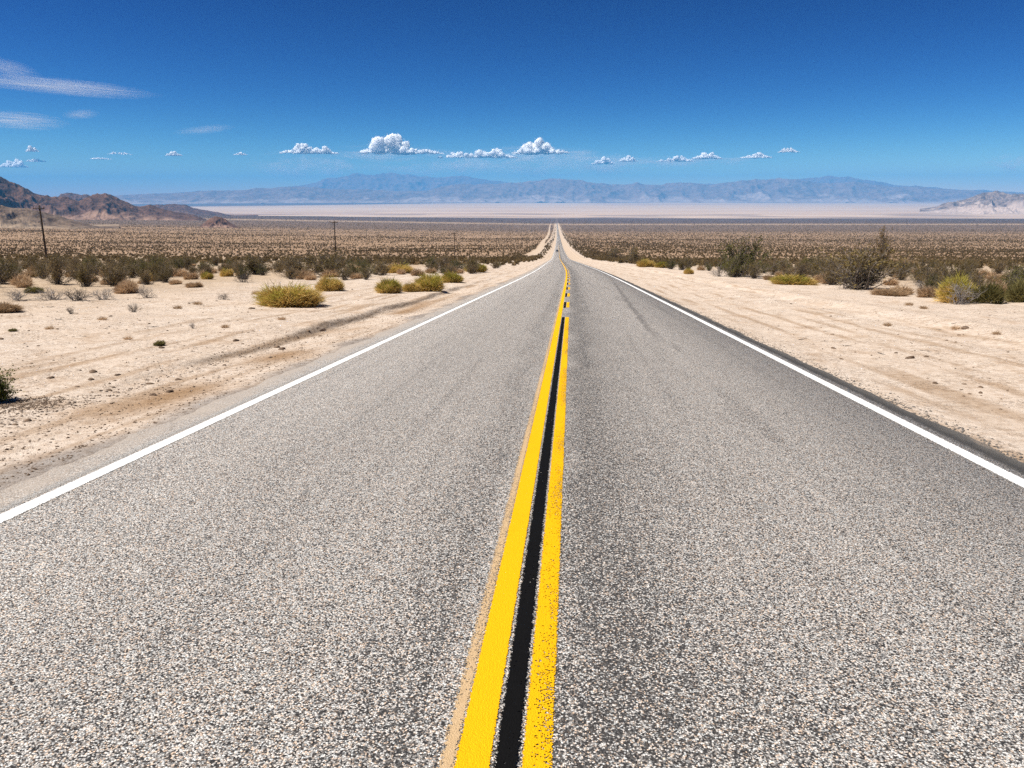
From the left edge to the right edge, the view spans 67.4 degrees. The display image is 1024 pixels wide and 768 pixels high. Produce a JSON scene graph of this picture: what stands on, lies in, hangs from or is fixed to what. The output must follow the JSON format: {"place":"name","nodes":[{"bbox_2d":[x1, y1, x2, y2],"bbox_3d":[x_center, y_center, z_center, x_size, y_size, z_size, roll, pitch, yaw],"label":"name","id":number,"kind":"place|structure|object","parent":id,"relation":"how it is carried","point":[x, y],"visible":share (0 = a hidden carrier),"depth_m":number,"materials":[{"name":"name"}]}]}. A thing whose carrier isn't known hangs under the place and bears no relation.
{"place":"outdoors","nodes":[
{"label":"outdoors","id":0,"kind":"place"},
{"bbox_2d":[0,159,28,167],"bbox_3d":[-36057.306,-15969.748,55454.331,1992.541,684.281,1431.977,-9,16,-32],"label":"cloud","id":1,"kind":"structure","parent":0,"point":[17,163],"depth_m":55219.50,"materials":[{"name":"white"}]},
{"bbox_2d":[0,205,118,228],"bbox_3d":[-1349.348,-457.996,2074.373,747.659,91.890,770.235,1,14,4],"label":"hills","id":2,"kind":"structure","parent":0,"point":[19,218],"depth_m":2019.41,"materials":[{"name":"stone"}]},
{"bbox_2d":[0,177,225,220],"bbox_3d":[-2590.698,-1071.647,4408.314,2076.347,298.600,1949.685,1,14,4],"label":"hills","id":3,"kind":"structure","parent":0,"point":[103,206],"depth_m":4274.24,"materials":[{"name":"stone"}]},
{"bbox_2d":[58,193,257,215],"bbox_3d":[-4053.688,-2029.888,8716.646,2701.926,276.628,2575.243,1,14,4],"label":"hills","id":4,"kind":"structure","parent":0,"point":[186,209],"depth_m":8605.75,"materials":[{"name":"stone"}]},
{"bbox_2d":[200,216,237,227],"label":"hills","id":5,"kind":"structure","parent":0,"point":[217,222],"depth_m":2629.52,"materials":[{"name":"stone"}]},
{"bbox_2d":[279,143,338,153],"bbox_3d":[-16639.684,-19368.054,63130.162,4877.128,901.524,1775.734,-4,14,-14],"label":"cloud","id":6,"kind":"structure","parent":0,"point":[301,148],"depth_m":62765.46,"materials":[{"name":"white"}]},
{"bbox_2d":[358,133,416,154],"bbox_3d":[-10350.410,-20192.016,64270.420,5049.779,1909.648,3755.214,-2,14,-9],"label":"cloud","id":7,"kind":"structure","parent":0,"point":[392,143],"depth_m":63567.82,"materials":[{"name":"white"}]},
{"bbox_2d":[405,149,443,153],"bbox_3d":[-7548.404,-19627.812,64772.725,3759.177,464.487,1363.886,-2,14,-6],"label":"cloud","id":8,"kind":"structure","parent":0,"point":[424,151],"depth_m":64503.94,"materials":[{"name":"white"}]},
{"bbox_2d":[437,148,516,157],"bbox_3d":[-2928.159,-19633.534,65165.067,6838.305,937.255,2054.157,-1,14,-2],"label":"cloud","id":9,"kind":"structure","parent":0,"point":[494,153],"depth_m":64781.96,"materials":[{"name":"white"}]},
{"bbox_2d":[0,224,1023,767],"bbox_3d":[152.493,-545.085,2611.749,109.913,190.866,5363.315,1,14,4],"label":"road","id":10,"kind":"structure","parent":0,"point":[560,508],"depth_m":4.27,"materials":[{"name":"asphalt"}]},
{"bbox_2d":[0,201,1023,490],"bbox_3d":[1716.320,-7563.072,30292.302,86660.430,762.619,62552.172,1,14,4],"label":"ground","id":11,"kind":"structure","parent":0,"point":[828,317],"depth_m":21.46,"materials":[{"name":"sand"}]},
{"bbox_2d":[0,260,17,284],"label":"creosote bush","id":12,"kind":"object","parent":11,"relation":"on","point":[4,269],"visible":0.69,"depth_m":40.03,"materials":[{"name":"green plant"}]},
{"bbox_2d":[0,363,21,401],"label":"creosote bush","id":13,"kind":"object","parent":11,"relation":"on","point":[3,387],"visible":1,"depth_m":9.48,"materials":[{"name":"green plant"}]},
{"bbox_2d":[0,301,24,312],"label":"desert shrub","id":14,"kind":"object","parent":11,"relation":"on","point":[7,307],"visible":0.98,"depth_m":21.72,"materials":[{"name":"plant"}]},
{"bbox_2d":[0,258,26,283],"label":"creosote bush","id":15,"kind":"object","parent":11,"relation":"on","point":[10,272],"visible":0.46,"depth_m":41.23,"materials":[{"name":"green plant"}]},
{"bbox_2d":[7,270,33,285],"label":"dry bush","id":16,"kind":"object","parent":11,"relation":"on","point":[20,276],"visible":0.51,"depth_m":38.77,"materials":[{"name":"plant"}]},
{"bbox_2d":[2,288,41,300],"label":"dead bush","id":17,"kind":"object","parent":11,"relation":"on","point":[16,295],"visible":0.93,"depth_m":26.48,"materials":[{"name":"plant"}]},
{"bbox_2d":[13,277,34,287],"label":"dry bush","id":18,"kind":"object","parent":11,"relation":"on","point":[20,283],"visible":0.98,"depth_m":36.58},
{"bbox_2d":[19,255,39,269],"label":"creosote bush","id":19,"kind":"object","parent":11,"relation":"on","point":[34,260],"visible":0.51,"depth_m":72.49,"materials":[{"name":"green plant"}]},
{"bbox_2d":[22,286,44,292],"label":"desert shrub","id":20,"kind":"object","parent":11,"relation":"on","point":[32,289],"visible":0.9,"depth_m":31.16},
{"bbox_2d":[28,262,50,278],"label":"creosote bush","id":21,"kind":"object","parent":11,"relation":"on","point":[42,268],"visible":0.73,"depth_m":50.23,"materials":[{"name":"green plant"}]},
{"bbox_2d":[33,205,48,262],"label":"utility pole","id":22,"kind":"object","parent":11,"relation":"on","point":[43,235],"visible":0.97,"depth_m":120.35,"materials":[{"name":"brown wood"}]},
{"bbox_2d":[18,285,67,300],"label":"dead bush","id":23,"kind":"object","parent":11,"relation":"on","point":[49,297],"visible":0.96,"depth_m":26.41,"materials":[{"name":"plant"}]},
{"bbox_2d":[0,394,101,419],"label":"leaf litter","id":24,"kind":"object","parent":11,"relation":"on","point":[46,400],"visible":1,"depth_m":9.32,"materials":[{"name":"plant"}]},
{"bbox_2d":[36,257,79,284],"bbox_3d":[-23.367,-5.775,39.366,1.771,1.573,2.185,2,14,10],"label":"creosote bush","id":25,"kind":"object","parent":11,"relation":"on","point":[55,272],"visible":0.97,"depth_m":39.30,"materials":[{"name":"green plant"}]},
{"bbox_2d":[55,287,95,300],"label":"dead bush","id":26,"kind":"object","parent":11,"relation":"on","point":[79,297],"visible":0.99,"depth_m":25.72,"materials":[{"name":"plant"}]},
{"bbox_2d":[67,261,100,286],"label":"creosote bush","id":27,"kind":"object","parent":11,"relation":"on","point":[85,279],"visible":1,"depth_m":37.98,"materials":[{"name":"green plant"}]},
{"bbox_2d":[83,258,107,274],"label":"creosote bush","id":28,"kind":"object","parent":11,"relation":"on","point":[99,265],"visible":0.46,"depth_m":57.04,"materials":[{"name":"green plant"}]},
{"bbox_2d":[83,288,116,299],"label":"dead bush","id":29,"kind":"object","parent":11,"relation":"on","point":[100,298],"visible":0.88,"depth_m":26.69,"materials":[{"name":"plant"}]},
{"bbox_2d":[94,263,132,285],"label":"creosote bush","id":30,"kind":"object","parent":11,"relation":"on","point":[112,276],"visible":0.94,"depth_m":38.98,"materials":[{"name":"green plant"}]},
{"bbox_2d":[111,279,139,293],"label":"desert shrub","id":31,"kind":"object","parent":11,"relation":"on","point":[126,288],"visible":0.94,"depth_m":32.53,"materials":[{"name":"plant"}]},
{"bbox_2d":[126,262,141,277],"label":"creosote bush","id":32,"kind":"object","parent":11,"relation":"on","point":[131,274],"visible":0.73,"depth_m":51.52,"materials":[{"name":"green plant"}]},
{"bbox_2d":[128,257,150,276],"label":"creosote bush","id":33,"kind":"object","parent":11,"relation":"on","point":[141,264],"visible":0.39,"depth_m":54.13,"materials":[{"name":"green plant"}]},
{"bbox_2d":[132,280,156,298],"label":"dead bush","id":34,"kind":"object","parent":11,"relation":"on","point":[142,291],"visible":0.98,"depth_m":29.18,"materials":[{"name":"plant"}]},
{"bbox_2d":[137,270,157,284],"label":"creosote bush","id":35,"kind":"object","parent":11,"relation":"on","point":[145,278],"visible":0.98,"depth_m":40.07,"materials":[{"name":"green plant"}]},
{"bbox_2d":[143,254,170,268],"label":"creosote bush","id":36,"kind":"object","parent":11,"relation":"on","point":[155,262],"visible":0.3,"depth_m":61.88,"materials":[{"name":"green plant"}]},
{"bbox_2d":[143,261,175,281],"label":"creosote bush","id":37,"kind":"object","parent":11,"relation":"on","point":[153,274],"visible":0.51,"depth_m":46.70,"materials":[{"name":"green plant"}]},
{"bbox_2d":[154,266,173,281],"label":"creosote bush","id":38,"kind":"object","parent":11,"relation":"on","point":[165,277],"visible":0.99,"depth_m":42.33,"materials":[{"name":"green plant"}]},
{"bbox_2d":[170,257,183,270],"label":"creosote bush","id":39,"kind":"object","parent":11,"relation":"on","point":[176,263],"visible":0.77,"depth_m":74.85,"materials":[{"name":"green plant"}]},
{"bbox_2d":[183,272,199,279],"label":"dry bush","id":40,"kind":"object","parent":11,"relation":"on","point":[189,276],"visible":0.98,"depth_m":49.67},
{"bbox_2d":[185,281,204,287],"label":"desert shrub","id":41,"kind":"object","parent":11,"relation":"on","point":[194,285],"visible":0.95,"depth_m":38.32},
{"bbox_2d":[0,292,452,424],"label":"gravel","id":42,"kind":"structure","parent":11,"relation":"on","point":[13,419],"depth_m":10.65,"materials":[{"name":"gravel"}]},
{"bbox_2d":[219,266,234,276],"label":"desert shrub","id":43,"kind":"object","parent":11,"relation":"on","point":[226,273],"visible":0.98,"depth_m":56.17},
{"bbox_2d":[232,265,251,279],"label":"creosote bush","id":44,"kind":"object","parent":11,"relation":"on","point":[242,271],"visible":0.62,"depth_m":51.34,"materials":[{"name":"green plant"}]},
{"bbox_2d":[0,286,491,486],"bbox_3d":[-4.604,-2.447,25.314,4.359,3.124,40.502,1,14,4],"label":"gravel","id":45,"kind":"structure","parent":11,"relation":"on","point":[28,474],"depth_m":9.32,"materials":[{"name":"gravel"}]},
{"bbox_2d":[230,254,278,274],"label":"creosote bush","id":46,"kind":"object","parent":11,"relation":"on","point":[252,264],"visible":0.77,"depth_m":61.57,"materials":[{"name":"green plant"}]},
{"bbox_2d":[253,262,269,275],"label":"creosote bush","id":47,"kind":"object","parent":11,"relation":"on","point":[261,272],"visible":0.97,"depth_m":57.87,"materials":[{"name":"green plant"}]},
{"bbox_2d":[250,280,326,307],"bbox_3d":[-7.466,-3.080,25.689,2.774,0.974,2.734,1,14,4],"label":"desert shrub","id":48,"kind":"object","parent":11,"relation":"on","point":[293,295],"visible":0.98,"depth_m":25.19,"materials":[{"name":"plant"}]},
{"bbox_2d":[267,255,315,277],"bbox_3d":[-16.099,-8.704,56.672,3.494,1.791,4.309,0,14,-1],"label":"creosote bush","id":49,"kind":"object","parent":11,"relation":"on","point":[296,267],"visible":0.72,"depth_m":56.44,"materials":[{"name":"green plant"}]},
{"bbox_2d":[280,264,302,279],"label":"creosote bush","id":50,"kind":"object","parent":11,"relation":"on","point":[291,271],"visible":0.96,"depth_m":51.46,"materials":[{"name":"green plant"}]},
{"bbox_2d":[299,248,356,276],"bbox_3d":[-13.773,-8.938,57.389,4.280,2.459,4.553,1,14,4],"label":"creosote bush","id":51,"kind":"object","parent":11,"relation":"on","point":[331,264],"visible":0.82,"depth_m":56.86,"materials":[{"name":"green plant"}]},
{"bbox_2d":[319,267,339,277],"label":"dry bush","id":52,"kind":"object","parent":11,"relation":"on","point":[329,273],"visible":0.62,"depth_m":54.76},
{"bbox_2d":[313,272,347,290],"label":"desert shrub","id":53,"kind":"object","parent":11,"relation":"on","point":[330,283],"visible":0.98,"depth_m":35.38,"materials":[{"name":"plant"}]},
{"bbox_2d":[335,265,354,279],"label":"creosote bush","id":54,"kind":"object","parent":11,"relation":"on","point":[344,273],"visible":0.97,"depth_m":51.78,"materials":[{"name":"green plant"}]},
{"bbox_2d":[342,261,360,275],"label":"creosote bush","id":55,"kind":"object","parent":11,"relation":"on","point":[353,268],"visible":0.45,"depth_m":55.46,"materials":[{"name":"green plant"}]},
{"bbox_2d":[360,267,371,279],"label":"creosote bush","id":56,"kind":"object","parent":11,"relation":"on","point":[366,272],"visible":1,"depth_m":51.30,"materials":[{"name":"green plant"}]},
{"bbox_2d":[371,259,392,275],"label":"creosote bush","id":57,"kind":"object","parent":11,"relation":"on","point":[382,271],"visible":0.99,"depth_m":61.58,"materials":[{"name":"green plant"}]},
{"bbox_2d":[373,276,403,293],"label":"desert shrub","id":58,"kind":"object","parent":11,"relation":"on","point":[388,286],"visible":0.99,"depth_m":34.79,"materials":[{"name":"plant"}]},
{"bbox_2d":[387,262,413,273],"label":"desert shrub","id":59,"kind":"object","parent":11,"relation":"on","point":[395,267],"visible":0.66,"depth_m":68.49,"materials":[{"name":"plant"}]},
{"bbox_2d":[402,280,420,291],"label":"desert shrub","id":60,"kind":"object","parent":11,"relation":"on","point":[411,287],"visible":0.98,"depth_m":36.39,"materials":[{"name":"plant"}]},
{"bbox_2d":[414,271,445,291],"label":"desert shrub","id":61,"kind":"object","parent":11,"relation":"on","point":[430,282],"visible":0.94,"depth_m":37.29,"materials":[{"name":"plant"}]},
{"bbox_2d":[428,255,458,272],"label":"creosote bush","id":62,"kind":"object","parent":11,"relation":"on","point":[443,262],"visible":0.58,"depth_m":71.82,"materials":[{"name":"green plant"}]},
{"bbox_2d":[439,269,464,282],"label":"desert shrub","id":63,"kind":"object","parent":11,"relation":"on","point":[452,277],"visible":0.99,"depth_m":49.06,"materials":[{"name":"plant"}]},
{"bbox_2d":[464,256,481,272],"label":"creosote bush","id":64,"kind":"object","parent":11,"relation":"on","point":[468,263],"visible":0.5,"depth_m":76.09,"materials":[{"name":"green plant"}]},
{"bbox_2d":[0,215,1023,268],"bbox_3d":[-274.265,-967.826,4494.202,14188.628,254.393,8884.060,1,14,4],"label":"scrubland","id":65,"kind":"structure","parent":11,"relation":"on","point":[516,259],"depth_m":847.77,"materials":[{"name":"plant"}]},
{"bbox_2d":[606,246,624,257],"bbox_3d":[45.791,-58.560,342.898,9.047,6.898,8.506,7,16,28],"label":"creosote bush","id":66,"kind":"object","parent":11,"relation":"on","point":[615,252],"visible":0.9,"depth_m":342.49,"materials":[{"name":"green plant"}]},
{"bbox_2d":[623,247,643,263],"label":"creosote bush","id":67,"kind":"object","parent":11,"relation":"on","point":[635,255],"visible":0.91,"depth_m":157.86,"materials":[{"name":"green plant"}]},
{"bbox_2d":[635,257,656,266],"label":"desert shrub","id":68,"kind":"object","parent":11,"relation":"on","point":[645,263],"visible":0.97,"depth_m":111.49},
{"bbox_2d":[722,254,750,276],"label":"creosote bush","id":69,"kind":"object","parent":11,"relation":"on","point":[733,269],"visible":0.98,"depth_m":59.40,"materials":[{"name":"green plant"}]},
{"bbox_2d":[715,234,790,276],"bbox_3d":[19.193,-10.459,63.295,5.479,3.962,5.604,-1,14,-2],"label":"creosote bush","id":70,"kind":"object","parent":11,"relation":"on","point":[751,257],"visible":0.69,"depth_m":63.04,"materials":[{"name":"green plant"}]},
{"bbox_2d":[742,262,765,277],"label":"creosote bush","id":71,"kind":"object","parent":11,"relation":"on","point":[752,272],"visible":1,"depth_m":58.15,"materials":[{"name":"green plant"}]},
{"bbox_2d":[768,273,818,285],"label":"desert shrub","id":72,"kind":"object","parent":11,"relation":"on","point":[790,279],"visible":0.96,"depth_m":45.61,"materials":[{"name":"plant"}]},
{"bbox_2d":[790,263,811,277],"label":"creosote bush","id":73,"kind":"object","parent":11,"relation":"on","point":[799,270],"visible":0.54,"depth_m":49.70,"materials":[{"name":"green plant"}]},
{"bbox_2d":[807,256,837,274],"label":"creosote bush","id":74,"kind":"object","parent":11,"relation":"on","point":[821,265],"visible":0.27,"depth_m":59.49,"materials":[{"name":"green plant"}]},
{"bbox_2d":[819,266,849,284],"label":"creosote bush","id":75,"kind":"object","parent":11,"relation":"on","point":[828,273],"visible":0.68,"depth_m":45.13,"materials":[{"name":"green plant"}]},
{"bbox_2d":[657,294,1023,460],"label":"gravel","id":76,"kind":"structure","parent":11,"relation":"on","point":[984,440],"depth_m":9.34,"materials":[{"name":"gravel"}]},
{"bbox_2d":[815,241,918,290],"bbox_3d":[18.381,-5.994,40.094,5.121,2.892,5.286,2,14,7],"label":"creosote bush","id":77,"kind":"object","parent":11,"relation":"on","point":[853,280],"visible":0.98,"depth_m":39.93,"materials":[{"name":"green plant"}]},
{"bbox_2d":[871,226,893,271],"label":"creosote bush","id":78,"kind":"object","parent":11,"relation":"on","point":[883,246],"visible":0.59,"depth_m":87.49,"materials":[{"name":"green plant"}]},
{"bbox_2d":[866,288,910,295],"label":"desert shrub","id":79,"kind":"object","parent":11,"relation":"on","point":[887,292],"visible":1,"depth_m":33.69,"materials":[{"name":"plant"}]},
{"bbox_2d":[881,277,900,285],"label":"dry bush","id":80,"kind":"object","parent":11,"relation":"on","point":[894,283],"visible":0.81,"depth_m":45.60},
{"bbox_2d":[890,284,914,294],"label":"dry bush","id":81,"kind":"object","parent":11,"relation":"on","point":[906,289],"visible":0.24,"depth_m":35.51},
{"bbox_2d":[895,261,915,279],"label":"creosote bush","id":82,"kind":"object","parent":11,"relation":"on","point":[904,267],"visible":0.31,"depth_m":56.40,"materials":[{"name":"green plant"}]},
{"bbox_2d":[909,269,927,282],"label":"creosote bush","id":83,"kind":"object","parent":11,"relation":"on","point":[920,273],"visible":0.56,"depth_m":51.11,"materials":[{"name":"green plant"}]},
{"bbox_2d":[904,257,948,279],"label":"creosote bush","id":84,"kind":"object","parent":11,"relation":"on","point":[928,264],"visible":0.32,"depth_m":53.80,"materials":[{"name":"green plant"}]},
{"bbox_2d":[914,285,939,297],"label":"dry bush","id":85,"kind":"object","parent":11,"relation":"on","point":[924,292],"visible":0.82,"depth_m":32.69,"materials":[{"name":"plant"}]},
{"bbox_2d":[913,264,942,288],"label":"creosote bush","id":86,"kind":"object","parent":11,"relation":"on","point":[937,269],"visible":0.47,"depth_m":37.84,"materials":[{"name":"green plant"}]},
{"bbox_2d":[915,272,940,288],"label":"creosote bush","id":87,"kind":"object","parent":11,"relation":"on","point":[934,281],"visible":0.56,"depth_m":36.55,"materials":[{"name":"green plant"}]},
{"bbox_2d":[929,259,964,280],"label":"creosote bush","id":88,"kind":"object","parent":11,"relation":"on","point":[945,272],"visible":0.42,"depth_m":49.56,"materials":[{"name":"green plant"}]},
{"bbox_2d":[931,268,977,303],"bbox_3d":[16.657,-3.706,28.575,1.947,1.411,1.889,4,14,17],"label":"desert shrub","id":89,"kind":"object","parent":11,"relation":"on","point":[942,294],"visible":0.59,"depth_m":28.45,"materials":[{"name":"plant"}]},
{"bbox_2d":[941,266,977,284],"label":"creosote bush","id":90,"kind":"object","parent":11,"relation":"on","point":[961,271],"visible":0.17,"depth_m":37.80,"materials":[{"name":"green plant"}]},
{"bbox_2d":[943,280,979,304],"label":"dead bush","id":91,"kind":"object","parent":11,"relation":"on","point":[961,297],"visible":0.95,"depth_m":27.65,"materials":[{"name":"plant"}]},
{"bbox_2d":[963,271,995,289],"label":"creosote bush","id":92,"kind":"object","parent":11,"relation":"on","point":[981,281],"visible":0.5,"depth_m":35.88,"materials":[{"name":"green plant"}]},
{"bbox_2d":[968,279,1007,304],"bbox_3d":[17.222,-3.375,27.798,1.414,0.976,1.440,7,15,25],"label":"desert shrub","id":93,"kind":"object","parent":11,"relation":"on","point":[992,293],"visible":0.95,"depth_m":27.53,"materials":[{"name":"plant"}]},
{"bbox_2d":[991,258,1008,273],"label":"creosote bush","id":94,"kind":"object","parent":11,"relation":"on","point":[1000,268],"visible":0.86,"depth_m":76.85,"materials":[{"name":"brown plant"}]},
{"bbox_2d":[992,266,1023,287],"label":"creosote bush","id":95,"kind":"object","parent":11,"relation":"on","point":[1016,275],"visible":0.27,"depth_m":35.88,"materials":[{"name":"green plant"}]},
{"bbox_2d":[1003,277,1023,302],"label":"desert shrub","id":96,"kind":"object","parent":11,"relation":"on","point":[1015,294],"visible":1,"depth_m":28.06,"materials":[{"name":"plant"}]},
{"bbox_2d":[0,0,1023,196],"label":"sky","id":97,"kind":"structure","parent":0,"point":[924,93],"materials":[{"name":"blue"}]},
{"bbox_2d":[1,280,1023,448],"bbox_3d":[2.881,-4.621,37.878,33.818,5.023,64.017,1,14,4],"label":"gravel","id":98,"kind":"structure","parent":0,"point":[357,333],"depth_m":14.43,"materials":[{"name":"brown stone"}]},
{"bbox_2d":[511,137,564,154],"bbox_3d":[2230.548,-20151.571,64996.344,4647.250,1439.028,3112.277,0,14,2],"label":"cloud","id":99,"kind":"structure","parent":0,"point":[539,146],"depth_m":64240.09,"materials":[{"name":"white"}]},
{"bbox_2d":[115,178,1023,203],"bbox_3d":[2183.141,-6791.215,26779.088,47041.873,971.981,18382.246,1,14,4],"label":"mountains","id":100,"kind":"structure","parent":0,"point":[776,190],"depth_m":30002.54,"materials":[{"name":"stone"}]},
{"bbox_2d":[591,157,613,163],"bbox_3d":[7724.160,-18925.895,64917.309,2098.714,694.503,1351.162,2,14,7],"label":"cloud","id":101,"kind":"structure","parent":0,"point":[603,160],"depth_m":64563.46,"materials":[{"name":"white"}]},
{"bbox_2d":[618,155,637,161],"bbox_3d":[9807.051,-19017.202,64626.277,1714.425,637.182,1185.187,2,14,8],"label":"cloud","id":102,"kind":"structure","parent":0,"point":[627,158],"depth_m":64450.30,"materials":[{"name":"white"}]},
{"bbox_2d":[289,172,1022,192],"bbox_3d":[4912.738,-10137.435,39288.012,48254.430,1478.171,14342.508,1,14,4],"label":"mountains","id":103,"kind":"structure","parent":0,"point":[390,181],"depth_m":40998.66,"materials":[{"name":"stone"}]},
{"bbox_2d":[656,155,694,161],"bbox_3d":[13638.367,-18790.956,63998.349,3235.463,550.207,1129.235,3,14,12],"label":"cloud","id":104,"kind":"structure","parent":0,"point":[676,158],"depth_m":63781.34,"materials":[{"name":"white"}]},
{"bbox_2d":[692,152,722,158],"bbox_3d":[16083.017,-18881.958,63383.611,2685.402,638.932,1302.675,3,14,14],"label":"cloud","id":105,"kind":"structure","parent":0,"point":[704,155],"depth_m":63109.76,"materials":[{"name":"white"}]},
{"bbox_2d":[740,152,772,158],"bbox_3d":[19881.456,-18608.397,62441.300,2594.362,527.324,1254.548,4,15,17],"label":"cloud","id":106,"kind":"structure","parent":0,"point":[758,155],"depth_m":62115.44,"materials":[{"name":"white"}]},
{"bbox_2d":[919,191,1023,213],"bbox_3d":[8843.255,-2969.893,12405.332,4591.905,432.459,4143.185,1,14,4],"label":"hills","id":107,"kind":"structure","parent":0,"point":[995,202],"depth_m":12498.35,"materials":[{"name":"stone"}]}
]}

